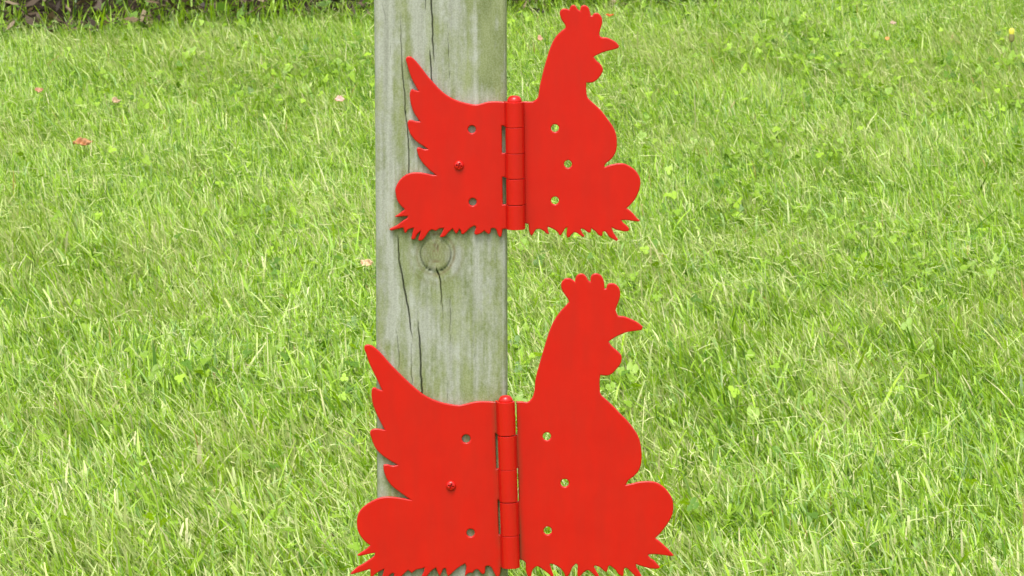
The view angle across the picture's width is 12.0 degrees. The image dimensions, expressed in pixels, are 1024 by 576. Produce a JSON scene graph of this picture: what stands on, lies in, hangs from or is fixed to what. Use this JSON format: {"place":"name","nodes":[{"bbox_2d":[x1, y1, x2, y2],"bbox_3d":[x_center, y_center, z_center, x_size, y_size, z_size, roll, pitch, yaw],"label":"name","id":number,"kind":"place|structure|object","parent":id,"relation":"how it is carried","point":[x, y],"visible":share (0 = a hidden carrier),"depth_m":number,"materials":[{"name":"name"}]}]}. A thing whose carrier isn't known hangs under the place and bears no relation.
{"place":"outdoors","nodes":[
{"label":"outdoors","id":0,"kind":"place"},
{"bbox_2d":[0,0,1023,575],"bbox_3d":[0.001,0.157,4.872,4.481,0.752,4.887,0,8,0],"label":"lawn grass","id":1,"kind":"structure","parent":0,"point":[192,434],"depth_m":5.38,"materials":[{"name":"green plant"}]},
{"bbox_2d":[35,87,42,92],"bbox_3d":[-0.598,-0.250,6.157,0.011,0.007,0.008,0,8,0],"label":"fallen leaf","id":2,"kind":"object","parent":1,"relation":"on","point":[37,89],"visible":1,"depth_m":6.16,"materials":[{"name":"brown plant"}]},
{"bbox_2d":[73,137,92,145],"bbox_3d":[-0.522,-0.178,5.921,0.025,0.011,0.010,0,8,0],"label":"fallen leaf","id":3,"kind":"object","parent":1,"relation":"on","point":[81,141],"visible":1,"depth_m":5.92,"materials":[{"name":"brown plant"}]},
{"bbox_2d":[112,97,120,102],"bbox_3d":[-0.496,-0.236,6.105,0.011,0.008,0.009,0,8,0],"label":"fallen leaf","id":4,"kind":"object","parent":1,"relation":"on","point":[115,100],"visible":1,"depth_m":6.11,"materials":[{"name":"beige plant"}]},
{"bbox_2d":[335,95,344,101],"bbox_3d":[-0.216,-0.238,6.104,0.012,0.008,0.008,0,8,0],"label":"petal","id":5,"kind":"object","parent":1,"relation":"on","point":[339,98],"visible":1,"depth_m":6.11,"materials":[{"name":"pink plant"}]},
{"bbox_2d":[360,259,372,265],"bbox_3d":[-0.162,-0.028,5.421,0.015,0.009,0.010,0,8,0],"label":"fallen leaf","id":6,"kind":"object","parent":1,"relation":"on","point":[366,262],"visible":1,"depth_m":5.42,"materials":[{"name":"beige plant"}]},
{"bbox_2d":[0,0,1023,575],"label":"grass clippings","id":7,"kind":"object","parent":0,"point":[538,268],"depth_m":5.45,"materials":[{"name":"green plant"}]},
{"bbox_2d":[0,0,1023,575],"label":"ground","id":8,"kind":"structure","parent":0,"point":[550,326],"depth_m":5.08,"materials":[{"name":"green plant"}]},
{"bbox_2d":[0,0,553,27],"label":"soil bed","id":9,"kind":"object","parent":8,"relation":"on","point":[51,5],"visible":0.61,"depth_m":6.71,"materials":[{"name":"brown soil"}]},
{"bbox_2d":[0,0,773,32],"bbox_3d":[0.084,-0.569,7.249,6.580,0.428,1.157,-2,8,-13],"label":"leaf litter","id":10,"kind":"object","parent":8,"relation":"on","point":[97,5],"visible":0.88,"depth_m":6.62,"materials":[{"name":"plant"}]},
{"bbox_2d":[0,0,815,40],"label":"border grass","id":11,"kind":"structure","parent":8,"relation":"on","point":[273,6],"depth_m":6.65,"materials":[{"name":"green plant"}]},
{"bbox_2d":[374,0,507,575],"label":"wooden post","id":12,"kind":"object","parent":8,"relation":"on","point":[441,319],"visible":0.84,"depth_m":3.70,"materials":[{"name":"grey wood"}]},
{"bbox_2d":[350,273,673,575],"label":"chicken-shaped hinge","id":13,"kind":"object","parent":12,"relation":"attached to","point":[453,487],"visible":1,"depth_m":3.72,"materials":[{"name":"red paint"}]},
{"bbox_2d":[390,5,640,240],"bbox_3d":[0.002,-0.124,3.675,0.190,0.180,0.015,0,8,0],"label":"chicken-shaped hinge","id":14,"kind":"object","parent":12,"relation":"attached to","point":[588,189],"visible":1,"depth_m":3.68,"materials":[{"name":"red paint"}]},
{"bbox_2d":[0,0,1023,575],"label":"clover","id":15,"kind":"object","parent":8,"relation":"on","point":[630,372],"visible":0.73,"depth_m":5.67,"materials":[{"name":"green plant"}]},
{"bbox_2d":[1008,28,1014,49],"bbox_3d":[0.661,-0.321,6.447,0.008,0.046,0.008,0,8,0],"label":"dandelion bud","id":16,"kind":"object","parent":8,"relation":"on","point":[1011,37],"visible":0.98,"depth_m":6.44,"materials":[{"name":"yellow"}]}
]}

